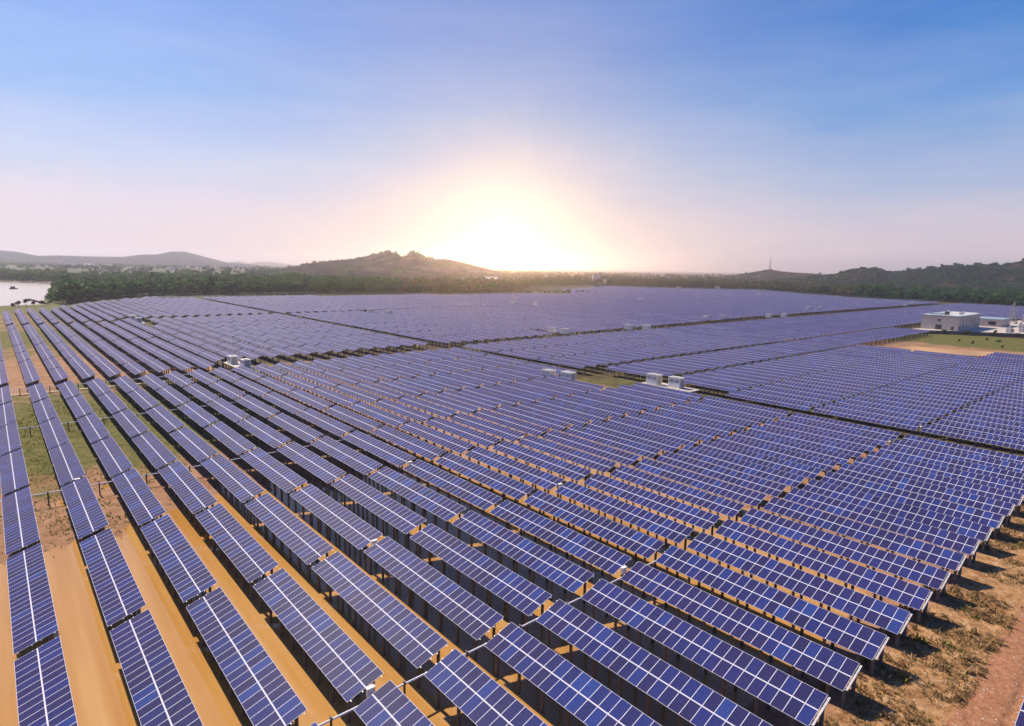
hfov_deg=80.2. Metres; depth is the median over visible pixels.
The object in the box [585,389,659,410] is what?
solar table
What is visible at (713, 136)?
sky
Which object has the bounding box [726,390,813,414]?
solar table
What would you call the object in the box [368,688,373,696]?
door
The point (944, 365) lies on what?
solar table
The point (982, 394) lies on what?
solar table
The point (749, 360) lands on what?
solar table
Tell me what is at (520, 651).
solar table
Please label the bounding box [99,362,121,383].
solar table
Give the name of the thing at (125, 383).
solar table
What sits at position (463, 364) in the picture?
solar table
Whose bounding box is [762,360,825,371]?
solar table
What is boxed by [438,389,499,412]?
solar table
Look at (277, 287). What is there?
broadleaf tree
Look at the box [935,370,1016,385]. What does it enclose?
solar table
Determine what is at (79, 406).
solar table
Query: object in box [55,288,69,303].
broadleaf tree
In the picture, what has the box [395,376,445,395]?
solar table
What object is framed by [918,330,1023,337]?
boundary wall
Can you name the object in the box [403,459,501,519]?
solar table
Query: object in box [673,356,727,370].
solar table
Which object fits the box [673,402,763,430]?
solar table
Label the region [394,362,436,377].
solar table
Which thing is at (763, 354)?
solar table
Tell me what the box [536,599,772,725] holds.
solar table
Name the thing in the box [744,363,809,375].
solar table
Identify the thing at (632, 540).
solar table
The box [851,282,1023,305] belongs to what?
woodland
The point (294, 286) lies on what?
broadleaf tree
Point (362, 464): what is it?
solar table
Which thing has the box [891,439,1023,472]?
solar table
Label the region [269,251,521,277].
hills
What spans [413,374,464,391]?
solar table
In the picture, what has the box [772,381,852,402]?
solar table
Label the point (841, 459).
solar table
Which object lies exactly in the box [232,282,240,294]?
broadleaf tree
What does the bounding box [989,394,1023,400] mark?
solar table
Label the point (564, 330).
inverter cabin
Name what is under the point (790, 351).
solar table
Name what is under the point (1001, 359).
solar table
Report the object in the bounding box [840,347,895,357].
solar table
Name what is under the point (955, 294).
broadleaf tree
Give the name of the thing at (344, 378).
solar table
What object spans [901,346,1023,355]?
soil strip
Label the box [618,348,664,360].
solar table
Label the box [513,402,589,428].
solar table
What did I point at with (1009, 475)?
solar table
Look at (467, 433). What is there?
solar table
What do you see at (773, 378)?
solar table
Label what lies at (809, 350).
solar table
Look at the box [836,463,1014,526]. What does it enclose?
solar table
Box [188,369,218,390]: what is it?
solar table
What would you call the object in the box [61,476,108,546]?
solar table
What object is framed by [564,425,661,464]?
solar table
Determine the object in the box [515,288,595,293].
hedge
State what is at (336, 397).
solar table
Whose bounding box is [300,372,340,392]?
solar table
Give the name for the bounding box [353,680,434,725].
solar table
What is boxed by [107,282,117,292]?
broadleaf tree
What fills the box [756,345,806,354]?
solar table
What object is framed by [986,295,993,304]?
broadleaf tree
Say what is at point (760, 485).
solar table
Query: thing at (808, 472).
solar table
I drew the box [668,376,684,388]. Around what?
inverter cabin
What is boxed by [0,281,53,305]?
lake
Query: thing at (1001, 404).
solar table
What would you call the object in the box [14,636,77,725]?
solar table
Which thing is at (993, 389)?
solar table
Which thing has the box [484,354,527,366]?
solar table
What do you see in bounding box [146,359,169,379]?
solar table
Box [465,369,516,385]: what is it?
solar table
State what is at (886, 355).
solar table
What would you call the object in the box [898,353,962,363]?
solar table
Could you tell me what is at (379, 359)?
solar table
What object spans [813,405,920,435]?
solar table
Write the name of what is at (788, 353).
solar table
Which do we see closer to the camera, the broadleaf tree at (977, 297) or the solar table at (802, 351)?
the solar table at (802, 351)
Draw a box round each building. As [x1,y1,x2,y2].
[921,310,981,330]
[979,316,1011,326]
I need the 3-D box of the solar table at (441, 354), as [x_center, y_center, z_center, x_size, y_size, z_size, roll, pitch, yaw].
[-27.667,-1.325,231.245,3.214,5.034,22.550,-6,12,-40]
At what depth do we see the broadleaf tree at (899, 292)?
889.63 m
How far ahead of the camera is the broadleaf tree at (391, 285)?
770.41 m
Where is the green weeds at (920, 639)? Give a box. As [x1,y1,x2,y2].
[854,507,1022,705]
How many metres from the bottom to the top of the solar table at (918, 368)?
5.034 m
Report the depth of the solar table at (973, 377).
199.80 m
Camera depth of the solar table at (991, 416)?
145.34 m
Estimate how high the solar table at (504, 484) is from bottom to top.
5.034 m
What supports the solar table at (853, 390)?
on the ground at (996, 699)
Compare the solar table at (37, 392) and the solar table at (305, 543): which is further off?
the solar table at (37, 392)
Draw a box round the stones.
[857,567,1022,725]
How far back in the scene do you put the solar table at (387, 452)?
110.92 m
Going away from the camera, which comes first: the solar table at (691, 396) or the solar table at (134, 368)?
the solar table at (691, 396)
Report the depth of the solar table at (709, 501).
92.43 m
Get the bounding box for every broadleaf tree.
[53,283,74,301]
[54,279,75,289]
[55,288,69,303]
[67,289,78,302]
[70,282,79,295]
[82,287,93,300]
[96,282,106,289]
[104,290,113,298]
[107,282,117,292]
[136,280,144,289]
[145,285,153,295]
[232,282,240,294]
[258,284,266,291]
[274,284,279,291]
[284,284,288,293]
[289,283,299,289]
[324,280,336,293]
[387,283,395,293]
[397,282,403,293]
[417,284,424,292]
[488,283,498,288]
[853,288,862,296]
[896,290,903,299]
[908,289,916,298]
[944,293,952,298]
[949,292,958,301]
[960,291,969,300]
[976,295,984,302]
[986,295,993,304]
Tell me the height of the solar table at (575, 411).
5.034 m
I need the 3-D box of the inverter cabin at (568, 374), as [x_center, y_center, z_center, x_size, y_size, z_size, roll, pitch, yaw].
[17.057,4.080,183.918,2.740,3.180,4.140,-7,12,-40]
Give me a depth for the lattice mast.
466.01 m
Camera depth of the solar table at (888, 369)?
213.08 m
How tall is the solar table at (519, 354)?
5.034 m
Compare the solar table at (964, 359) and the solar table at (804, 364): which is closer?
the solar table at (804, 364)
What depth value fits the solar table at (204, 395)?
155.21 m
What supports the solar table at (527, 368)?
on the ground at (996, 699)
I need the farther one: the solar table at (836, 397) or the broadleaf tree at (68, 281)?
the broadleaf tree at (68, 281)
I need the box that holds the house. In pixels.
[593,275,599,285]
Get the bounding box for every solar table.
[0,385,11,404]
[0,401,15,426]
[0,421,20,455]
[0,448,28,495]
[1,486,39,556]
[6,543,58,657]
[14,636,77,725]
[22,368,39,386]
[27,382,48,402]
[32,398,57,423]
[40,417,68,459]
[48,442,85,498]
[49,366,68,388]
[57,380,80,406]
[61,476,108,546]
[66,394,93,426]
[75,364,95,386]
[77,412,110,453]
[80,528,145,644]
[86,378,110,403]
[91,436,132,489]
[97,391,126,421]
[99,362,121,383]
[110,609,203,725]
[112,468,165,540]
[113,375,140,400]
[113,408,148,447]
[123,361,146,381]
[127,388,159,418]
[132,431,176,480]
[139,373,167,397]
[140,514,216,620]
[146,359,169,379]
[146,405,184,441]
[156,386,189,414]
[158,461,217,527]
[164,371,193,394]
[167,357,192,375]
[170,426,218,472]
[177,401,217,436]
[183,383,217,410]
[186,587,306,725]
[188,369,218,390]
[195,503,278,599]
[201,454,264,516]
[204,421,255,464]
[206,398,249,431]
[208,380,245,406]
[210,367,242,388]
[231,365,264,385]
[233,378,270,402]
[235,394,279,424]
[237,416,290,458]
[240,447,307,505]
[245,493,333,580]
[252,363,286,381]
[253,568,383,722]
[256,376,294,396]
[261,391,307,419]
[267,413,323,450]
[272,362,307,376]
[276,441,345,495]
[278,374,318,395]
[286,388,332,416]
[290,484,382,564]
[292,360,326,376]
[296,408,353,444]
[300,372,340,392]
[309,359,346,371]
[310,386,358,412]
[310,436,381,484]
[312,551,447,687]
[320,370,361,388]
[324,405,382,438]
[327,357,364,370]
[331,474,425,548]
[332,384,381,407]
[340,368,381,385]
[342,430,415,476]
[344,356,380,367]
[349,402,407,433]
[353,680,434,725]
[354,381,403,403]
[358,366,400,381]
[361,354,398,365]
[364,536,503,658]
[368,466,465,532]
[371,425,445,468]
[374,379,424,399]
[374,398,433,427]
[376,364,419,378]
[377,353,414,364]
[393,352,429,363]
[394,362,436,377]
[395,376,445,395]
[396,395,457,421]
[399,421,473,460]
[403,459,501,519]
[406,351,444,362]
[410,361,452,376]
[410,523,551,632]
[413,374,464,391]
[417,392,478,414]
[422,349,458,359]
[424,648,547,725]
[425,416,500,452]
[426,359,469,372]
[431,372,482,387]
[435,452,534,509]
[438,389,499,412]
[441,358,484,370]
[448,371,499,387]
[449,413,524,445]
[452,510,593,605]
[456,357,498,369]
[458,387,519,409]
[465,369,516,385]
[465,446,564,497]
[470,355,512,367]
[472,409,547,439]
[477,384,538,406]
[480,367,532,383]
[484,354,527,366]
[484,622,660,725]
[489,500,631,584]
[492,440,590,486]
[493,405,569,433]
[495,382,556,403]
[496,365,547,380]
[498,350,540,362]
[510,363,560,376]
[511,348,553,362]
[512,380,573,398]
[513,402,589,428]
[517,435,616,478]
[523,347,563,356]
[524,490,664,568]
[525,362,575,374]
[528,377,589,395]
[533,398,609,423]
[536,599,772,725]
[538,357,587,374]
[541,430,639,471]
[544,375,604,393]
[551,355,598,371]
[551,396,626,420]
[555,481,693,558]
[564,354,611,370]
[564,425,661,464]
[569,393,643,416]
[576,353,622,366]
[581,579,830,725]
[583,473,720,535]
[584,420,680,453]
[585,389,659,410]
[586,352,633,364]
[597,350,644,363]
[603,387,674,406]
[605,365,664,381]
[605,416,699,448]
[608,349,653,361]
[610,465,744,521]
[617,385,689,405]
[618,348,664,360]
[619,363,676,380]
[621,561,861,706]
[623,413,717,446]
[627,347,673,358]
[631,361,687,376]
[632,382,702,401]
[634,458,766,509]
[637,346,682,356]
[641,360,697,375]
[641,409,733,440]
[646,345,691,355]
[652,358,708,373]
[655,545,889,674]
[656,451,786,497]
[657,405,749,435]
[663,357,718,371]
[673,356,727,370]
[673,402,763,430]
[676,445,805,489]
[679,376,739,398]
[682,355,737,368]
[682,374,750,392]
[687,399,776,424]
[687,532,912,647]
[691,354,745,365]
[693,372,761,389]
[696,440,822,482]
[701,352,754,364]
[701,396,789,420]
[704,370,771,387]
[710,351,762,364]
[714,434,837,475]
[715,368,781,385]
[715,519,932,623]
[718,350,770,362]
[725,366,791,378]
[726,349,778,360]
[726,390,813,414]
[732,430,851,470]
[734,348,785,359]
[735,365,799,376]
[739,388,824,412]
[740,508,950,601]
[741,347,793,356]
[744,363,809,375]
[746,425,865,464]
[748,346,799,354]
[751,385,833,408]
[753,362,817,373]
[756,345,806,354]
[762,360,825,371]
[762,383,844,405]
[762,420,878,456]
[763,497,966,583]
[764,344,813,352]
[770,359,832,372]
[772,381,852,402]
[776,416,889,450]
[778,358,840,372]
[783,378,862,399]
[784,488,980,567]
[787,356,846,366]
[789,413,900,445]
[792,376,870,396]
[794,355,854,368]
[801,354,860,365]
[802,375,878,393]
[802,479,993,552]
[808,353,866,362]
[810,372,886,390]
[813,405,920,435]
[815,352,873,361]
[819,371,893,387]
[820,471,1004,539]
[822,351,879,359]
[825,403,929,434]
[827,369,901,385]
[828,350,884,358]
[834,349,890,357]
[834,367,907,382]
[835,399,938,424]
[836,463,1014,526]
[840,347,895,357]
[842,365,914,378]
[845,346,901,354]
[845,396,946,419]
[849,364,920,378]
[851,346,906,353]
[852,457,1023,515]
[854,393,953,416]
[856,344,910,352]
[857,362,925,376]
[863,361,931,376]
[864,390,960,412]
[866,451,1023,505]
[869,360,937,371]
[873,388,967,408]
[876,359,943,369]
[878,444,1023,483]
[880,386,973,405]
[881,357,947,371]
[887,356,953,366]
[889,383,980,402]
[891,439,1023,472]
[893,355,957,364]
[895,381,986,399]
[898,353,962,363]
[902,434,1023,464]
[903,352,966,361]
[903,379,991,395]
[908,351,970,360]
[910,377,996,393]
[913,350,975,358]
[917,375,1002,390]
[921,424,1023,454]
[923,373,1006,388]
[929,371,1011,386]
[932,420,1023,452]
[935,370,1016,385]
[940,368,1020,382]
[940,416,1023,434]
[946,366,1023,381]
[948,412,1023,428]
[951,365,1023,379]
[955,363,1023,372]
[955,409,1023,423]
[960,362,1023,370]
[964,406,1023,418]
[966,361,1023,367]
[969,359,1023,365]
[970,402,1023,413]
[974,358,1023,364]
[977,399,1023,409]
[978,357,1023,362]
[982,396,1023,404]
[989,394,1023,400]
[1013,696,1023,725]
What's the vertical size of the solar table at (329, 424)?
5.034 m
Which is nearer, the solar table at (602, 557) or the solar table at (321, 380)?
the solar table at (602, 557)
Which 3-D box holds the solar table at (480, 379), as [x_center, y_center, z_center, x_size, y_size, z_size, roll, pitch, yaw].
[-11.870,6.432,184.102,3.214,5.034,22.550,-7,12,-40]
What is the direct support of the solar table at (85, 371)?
on the ground at (996, 699)
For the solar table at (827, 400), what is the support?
on the ground at (996, 699)
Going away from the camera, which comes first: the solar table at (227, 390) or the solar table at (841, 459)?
the solar table at (841, 459)
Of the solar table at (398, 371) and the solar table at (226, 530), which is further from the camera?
the solar table at (398, 371)
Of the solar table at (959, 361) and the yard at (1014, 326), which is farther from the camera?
the yard at (1014, 326)
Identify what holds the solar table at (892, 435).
on the ground at (996, 699)
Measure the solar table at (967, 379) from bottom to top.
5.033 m
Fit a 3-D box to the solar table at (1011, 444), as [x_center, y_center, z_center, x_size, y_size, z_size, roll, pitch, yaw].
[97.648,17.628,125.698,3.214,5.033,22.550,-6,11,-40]
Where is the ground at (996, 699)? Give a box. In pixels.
[0,265,1023,725]
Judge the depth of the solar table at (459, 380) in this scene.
178.88 m
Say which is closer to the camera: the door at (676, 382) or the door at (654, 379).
the door at (676, 382)
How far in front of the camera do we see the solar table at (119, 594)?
64.14 m
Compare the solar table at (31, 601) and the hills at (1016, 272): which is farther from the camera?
the hills at (1016, 272)
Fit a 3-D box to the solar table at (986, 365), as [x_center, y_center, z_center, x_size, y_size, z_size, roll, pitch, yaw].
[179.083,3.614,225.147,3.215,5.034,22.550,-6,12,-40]
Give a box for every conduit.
[0,434,373,504]
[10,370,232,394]
[18,402,236,434]
[319,560,655,725]
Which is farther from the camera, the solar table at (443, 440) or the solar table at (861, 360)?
the solar table at (861, 360)
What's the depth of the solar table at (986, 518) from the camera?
90.70 m
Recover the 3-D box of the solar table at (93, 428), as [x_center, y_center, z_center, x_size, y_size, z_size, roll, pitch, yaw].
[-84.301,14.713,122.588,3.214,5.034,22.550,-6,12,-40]
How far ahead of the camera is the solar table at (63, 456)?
99.58 m
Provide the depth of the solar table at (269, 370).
189.28 m
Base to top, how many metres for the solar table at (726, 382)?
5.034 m
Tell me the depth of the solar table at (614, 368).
202.73 m
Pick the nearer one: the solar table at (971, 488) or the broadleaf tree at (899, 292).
the solar table at (971, 488)
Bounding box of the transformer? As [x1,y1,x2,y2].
[1006,326,1013,332]
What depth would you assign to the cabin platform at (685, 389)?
176.93 m
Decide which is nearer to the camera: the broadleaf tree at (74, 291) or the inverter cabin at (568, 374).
the inverter cabin at (568, 374)
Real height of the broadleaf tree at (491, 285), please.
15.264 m
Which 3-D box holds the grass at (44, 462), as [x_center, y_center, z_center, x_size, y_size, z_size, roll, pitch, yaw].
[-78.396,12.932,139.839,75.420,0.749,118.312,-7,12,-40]
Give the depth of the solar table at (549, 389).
169.66 m
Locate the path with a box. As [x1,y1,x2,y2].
[11,362,331,395]
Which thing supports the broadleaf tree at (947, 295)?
on the ground at (996, 699)
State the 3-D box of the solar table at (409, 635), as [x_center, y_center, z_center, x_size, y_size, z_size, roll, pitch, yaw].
[-14.076,25.713,61.102,3.214,5.034,22.550,-7,12,-40]
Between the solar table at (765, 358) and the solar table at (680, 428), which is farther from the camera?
the solar table at (765, 358)
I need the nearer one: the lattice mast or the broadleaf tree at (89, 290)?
the lattice mast
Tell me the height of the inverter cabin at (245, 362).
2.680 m
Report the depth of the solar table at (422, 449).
115.08 m
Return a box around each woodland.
[0,261,400,302]
[398,270,858,295]
[777,258,1023,288]
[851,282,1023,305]
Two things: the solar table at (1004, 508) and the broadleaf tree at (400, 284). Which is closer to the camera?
the solar table at (1004, 508)
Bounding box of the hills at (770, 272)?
[721,269,824,280]
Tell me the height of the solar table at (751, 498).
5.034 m
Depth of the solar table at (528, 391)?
165.56 m
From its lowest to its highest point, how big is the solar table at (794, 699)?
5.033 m
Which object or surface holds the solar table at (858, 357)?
on the ground at (996, 699)
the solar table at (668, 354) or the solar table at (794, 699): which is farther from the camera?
the solar table at (668, 354)
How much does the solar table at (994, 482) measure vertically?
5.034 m
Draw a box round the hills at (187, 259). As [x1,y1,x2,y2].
[0,250,274,267]
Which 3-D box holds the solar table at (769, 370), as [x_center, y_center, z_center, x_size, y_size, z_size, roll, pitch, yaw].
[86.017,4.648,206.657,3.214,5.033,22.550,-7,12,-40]
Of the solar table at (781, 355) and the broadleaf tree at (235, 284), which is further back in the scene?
the broadleaf tree at (235, 284)
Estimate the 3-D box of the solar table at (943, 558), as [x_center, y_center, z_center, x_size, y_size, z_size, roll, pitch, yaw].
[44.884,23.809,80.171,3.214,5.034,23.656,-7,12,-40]
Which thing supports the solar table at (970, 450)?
on the ground at (996, 699)
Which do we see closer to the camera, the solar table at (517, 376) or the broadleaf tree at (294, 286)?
the solar table at (517, 376)
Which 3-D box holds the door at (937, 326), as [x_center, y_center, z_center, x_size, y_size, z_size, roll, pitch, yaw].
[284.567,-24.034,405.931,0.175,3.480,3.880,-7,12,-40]
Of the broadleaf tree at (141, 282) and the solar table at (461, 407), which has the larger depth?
the broadleaf tree at (141, 282)
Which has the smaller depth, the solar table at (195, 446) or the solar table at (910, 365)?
the solar table at (195, 446)
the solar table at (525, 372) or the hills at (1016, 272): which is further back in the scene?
the hills at (1016, 272)
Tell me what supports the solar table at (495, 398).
on the ground at (996, 699)
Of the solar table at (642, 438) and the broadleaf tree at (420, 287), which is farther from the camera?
the broadleaf tree at (420, 287)
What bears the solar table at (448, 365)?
on the ground at (996, 699)
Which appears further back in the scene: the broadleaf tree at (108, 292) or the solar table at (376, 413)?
the broadleaf tree at (108, 292)
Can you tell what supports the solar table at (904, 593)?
on the ground at (996, 699)
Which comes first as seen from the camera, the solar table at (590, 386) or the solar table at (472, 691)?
the solar table at (472, 691)
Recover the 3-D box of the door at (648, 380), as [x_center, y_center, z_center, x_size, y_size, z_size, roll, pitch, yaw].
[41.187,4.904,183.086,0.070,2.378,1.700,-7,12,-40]
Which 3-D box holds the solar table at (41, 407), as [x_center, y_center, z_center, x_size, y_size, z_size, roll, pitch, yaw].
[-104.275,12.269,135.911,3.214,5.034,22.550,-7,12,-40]
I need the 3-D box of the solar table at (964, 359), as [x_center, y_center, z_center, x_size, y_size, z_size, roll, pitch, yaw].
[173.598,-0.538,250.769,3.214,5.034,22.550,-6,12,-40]
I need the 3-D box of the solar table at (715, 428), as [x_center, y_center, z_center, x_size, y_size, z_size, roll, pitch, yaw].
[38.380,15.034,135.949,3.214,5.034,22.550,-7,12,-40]
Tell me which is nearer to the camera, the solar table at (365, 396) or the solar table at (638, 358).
the solar table at (365, 396)
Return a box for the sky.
[0,0,1023,273]
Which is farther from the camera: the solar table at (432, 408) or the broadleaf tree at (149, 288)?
the broadleaf tree at (149, 288)
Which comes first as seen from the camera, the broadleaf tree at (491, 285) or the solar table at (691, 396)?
the solar table at (691, 396)
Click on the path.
(108, 386)
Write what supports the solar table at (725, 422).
on the ground at (996, 699)
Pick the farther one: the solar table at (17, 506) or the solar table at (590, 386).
the solar table at (590, 386)
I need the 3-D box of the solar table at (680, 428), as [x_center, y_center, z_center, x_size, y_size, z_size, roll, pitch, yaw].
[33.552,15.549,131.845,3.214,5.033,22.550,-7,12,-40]
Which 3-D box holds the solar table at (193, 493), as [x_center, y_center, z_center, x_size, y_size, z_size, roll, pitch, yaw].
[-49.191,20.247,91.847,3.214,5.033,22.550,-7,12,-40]
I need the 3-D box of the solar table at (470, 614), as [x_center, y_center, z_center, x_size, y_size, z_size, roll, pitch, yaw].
[-9.249,25.173,65.204,3.214,5.034,22.550,-7,12,-40]
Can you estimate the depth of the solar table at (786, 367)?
214.35 m
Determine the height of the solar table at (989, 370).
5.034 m
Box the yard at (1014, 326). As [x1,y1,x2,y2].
[915,320,1023,333]
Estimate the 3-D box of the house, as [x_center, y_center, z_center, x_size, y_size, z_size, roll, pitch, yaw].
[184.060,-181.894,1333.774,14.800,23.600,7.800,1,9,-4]
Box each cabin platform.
[222,361,253,372]
[642,382,699,393]
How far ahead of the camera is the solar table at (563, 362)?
216.53 m
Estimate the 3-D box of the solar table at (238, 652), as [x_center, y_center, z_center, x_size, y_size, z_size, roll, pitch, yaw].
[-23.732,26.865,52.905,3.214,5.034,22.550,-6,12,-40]
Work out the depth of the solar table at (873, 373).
204.96 m
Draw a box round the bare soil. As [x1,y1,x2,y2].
[0,447,884,725]
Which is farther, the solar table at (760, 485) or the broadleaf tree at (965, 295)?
the broadleaf tree at (965, 295)
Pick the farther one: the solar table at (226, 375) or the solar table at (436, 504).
the solar table at (226, 375)
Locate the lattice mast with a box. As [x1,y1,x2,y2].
[1008,302,1016,323]
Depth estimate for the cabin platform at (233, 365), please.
203.39 m
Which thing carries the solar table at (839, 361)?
on the ground at (996, 699)
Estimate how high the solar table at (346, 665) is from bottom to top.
5.034 m
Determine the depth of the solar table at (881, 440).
129.68 m
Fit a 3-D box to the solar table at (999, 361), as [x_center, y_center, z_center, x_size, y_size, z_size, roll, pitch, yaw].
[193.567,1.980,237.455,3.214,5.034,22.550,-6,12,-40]
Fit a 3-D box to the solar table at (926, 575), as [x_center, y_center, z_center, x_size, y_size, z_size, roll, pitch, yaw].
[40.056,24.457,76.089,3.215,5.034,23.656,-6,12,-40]
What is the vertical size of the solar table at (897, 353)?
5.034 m
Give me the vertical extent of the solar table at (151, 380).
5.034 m
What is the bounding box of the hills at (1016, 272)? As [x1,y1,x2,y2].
[792,261,1023,288]
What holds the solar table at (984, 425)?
on the ground at (996, 699)
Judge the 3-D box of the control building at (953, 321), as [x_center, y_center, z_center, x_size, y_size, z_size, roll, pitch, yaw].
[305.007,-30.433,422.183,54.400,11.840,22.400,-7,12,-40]
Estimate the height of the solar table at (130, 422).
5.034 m
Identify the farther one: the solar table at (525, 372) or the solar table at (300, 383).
the solar table at (525, 372)
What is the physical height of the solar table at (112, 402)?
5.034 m
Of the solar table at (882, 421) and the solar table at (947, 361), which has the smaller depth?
the solar table at (882, 421)
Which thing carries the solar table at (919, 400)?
on the ground at (996, 699)
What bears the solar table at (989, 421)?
on the ground at (996, 699)
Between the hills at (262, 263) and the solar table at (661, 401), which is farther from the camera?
the hills at (262, 263)
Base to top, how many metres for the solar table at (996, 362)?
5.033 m
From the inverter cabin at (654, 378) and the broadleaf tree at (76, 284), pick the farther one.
the broadleaf tree at (76, 284)
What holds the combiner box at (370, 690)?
on the ground at (996, 699)
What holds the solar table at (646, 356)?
on the ground at (996, 699)
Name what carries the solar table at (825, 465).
on the ground at (996, 699)
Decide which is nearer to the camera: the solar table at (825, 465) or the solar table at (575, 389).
the solar table at (825, 465)
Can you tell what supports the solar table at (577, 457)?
on the ground at (996, 699)
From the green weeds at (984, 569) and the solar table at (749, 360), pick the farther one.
the solar table at (749, 360)
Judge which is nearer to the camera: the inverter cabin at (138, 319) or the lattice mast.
the inverter cabin at (138, 319)
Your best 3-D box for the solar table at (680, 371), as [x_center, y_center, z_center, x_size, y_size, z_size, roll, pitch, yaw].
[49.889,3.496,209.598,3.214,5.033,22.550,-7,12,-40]
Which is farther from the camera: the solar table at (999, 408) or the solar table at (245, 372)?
the solar table at (245, 372)
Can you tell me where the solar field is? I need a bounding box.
[0,286,1023,725]
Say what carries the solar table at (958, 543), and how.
on the ground at (996, 699)
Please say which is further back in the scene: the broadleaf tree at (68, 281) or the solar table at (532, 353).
the broadleaf tree at (68, 281)
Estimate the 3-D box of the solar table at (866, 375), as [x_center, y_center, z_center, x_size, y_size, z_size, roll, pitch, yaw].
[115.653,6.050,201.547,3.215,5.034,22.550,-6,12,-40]
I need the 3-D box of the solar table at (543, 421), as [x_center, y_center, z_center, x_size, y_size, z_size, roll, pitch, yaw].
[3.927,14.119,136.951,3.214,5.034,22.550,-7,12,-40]
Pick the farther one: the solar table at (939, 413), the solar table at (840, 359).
the solar table at (840, 359)
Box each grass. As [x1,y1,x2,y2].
[0,373,415,536]
[0,453,394,564]
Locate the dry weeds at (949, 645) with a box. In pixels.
[796,506,1023,725]
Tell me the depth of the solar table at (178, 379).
172.73 m
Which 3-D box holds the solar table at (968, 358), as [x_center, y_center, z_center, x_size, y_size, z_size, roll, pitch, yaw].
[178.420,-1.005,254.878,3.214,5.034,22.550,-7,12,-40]
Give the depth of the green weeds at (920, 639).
59.12 m
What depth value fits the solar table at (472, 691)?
47.86 m
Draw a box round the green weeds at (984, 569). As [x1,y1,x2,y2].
[818,510,1023,725]
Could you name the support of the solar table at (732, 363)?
on the ground at (996, 699)
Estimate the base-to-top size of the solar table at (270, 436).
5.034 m
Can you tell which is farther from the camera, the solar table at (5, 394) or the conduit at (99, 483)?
the solar table at (5, 394)
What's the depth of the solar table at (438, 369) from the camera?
200.57 m
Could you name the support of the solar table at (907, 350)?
on the ground at (996, 699)
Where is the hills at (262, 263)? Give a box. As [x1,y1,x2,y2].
[228,261,292,264]
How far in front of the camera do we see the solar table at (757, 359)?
240.95 m
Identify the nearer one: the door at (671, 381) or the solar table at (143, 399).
the solar table at (143, 399)
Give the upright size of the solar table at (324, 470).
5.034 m
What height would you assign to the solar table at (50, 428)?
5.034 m
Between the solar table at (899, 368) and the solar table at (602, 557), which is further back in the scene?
the solar table at (899, 368)
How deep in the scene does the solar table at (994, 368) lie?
221.59 m
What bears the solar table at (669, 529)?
on the ground at (996, 699)
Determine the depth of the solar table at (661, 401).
160.51 m
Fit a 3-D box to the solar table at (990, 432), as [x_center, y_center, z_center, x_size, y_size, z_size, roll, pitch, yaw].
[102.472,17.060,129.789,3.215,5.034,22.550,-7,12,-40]
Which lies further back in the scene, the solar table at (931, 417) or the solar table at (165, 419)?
the solar table at (931, 417)
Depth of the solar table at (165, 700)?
49.19 m
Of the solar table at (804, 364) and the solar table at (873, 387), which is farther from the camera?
the solar table at (804, 364)
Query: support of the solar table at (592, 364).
on the ground at (996, 699)
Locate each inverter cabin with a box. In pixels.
[135,317,141,322]
[226,355,237,363]
[240,358,250,366]
[541,369,555,377]
[548,327,556,332]
[560,328,569,333]
[560,370,576,379]
[624,324,632,329]
[642,325,650,329]
[646,373,662,384]
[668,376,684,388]
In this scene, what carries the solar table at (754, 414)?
on the ground at (996, 699)
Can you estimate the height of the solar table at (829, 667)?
5.033 m
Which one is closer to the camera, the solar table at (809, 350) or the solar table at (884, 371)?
the solar table at (884, 371)
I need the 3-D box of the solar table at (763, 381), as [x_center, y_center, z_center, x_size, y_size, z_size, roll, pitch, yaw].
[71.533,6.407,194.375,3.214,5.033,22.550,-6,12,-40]
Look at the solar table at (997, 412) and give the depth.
149.86 m
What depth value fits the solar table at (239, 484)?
94.29 m
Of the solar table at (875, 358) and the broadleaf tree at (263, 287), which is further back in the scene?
the broadleaf tree at (263, 287)
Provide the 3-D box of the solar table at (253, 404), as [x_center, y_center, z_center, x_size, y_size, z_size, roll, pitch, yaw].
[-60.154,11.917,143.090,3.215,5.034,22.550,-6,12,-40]
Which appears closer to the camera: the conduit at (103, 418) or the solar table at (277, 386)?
the conduit at (103, 418)
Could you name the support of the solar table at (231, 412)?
on the ground at (996, 699)
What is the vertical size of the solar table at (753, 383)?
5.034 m
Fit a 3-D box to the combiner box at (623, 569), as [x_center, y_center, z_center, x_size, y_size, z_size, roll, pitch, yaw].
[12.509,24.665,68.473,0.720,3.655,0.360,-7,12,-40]
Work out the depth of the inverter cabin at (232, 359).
204.51 m
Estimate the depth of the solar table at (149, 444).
107.74 m
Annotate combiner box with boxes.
[365,684,375,697]
[621,565,626,588]
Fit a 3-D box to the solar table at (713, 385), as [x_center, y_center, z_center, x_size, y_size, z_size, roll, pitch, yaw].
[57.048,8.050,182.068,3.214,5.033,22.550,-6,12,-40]
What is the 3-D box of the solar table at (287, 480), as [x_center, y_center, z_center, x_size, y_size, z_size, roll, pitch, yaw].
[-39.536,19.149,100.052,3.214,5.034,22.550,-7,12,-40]
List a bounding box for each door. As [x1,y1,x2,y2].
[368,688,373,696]
[646,375,650,383]
[652,376,656,383]
[668,378,673,386]
[674,379,679,387]
[935,324,941,329]

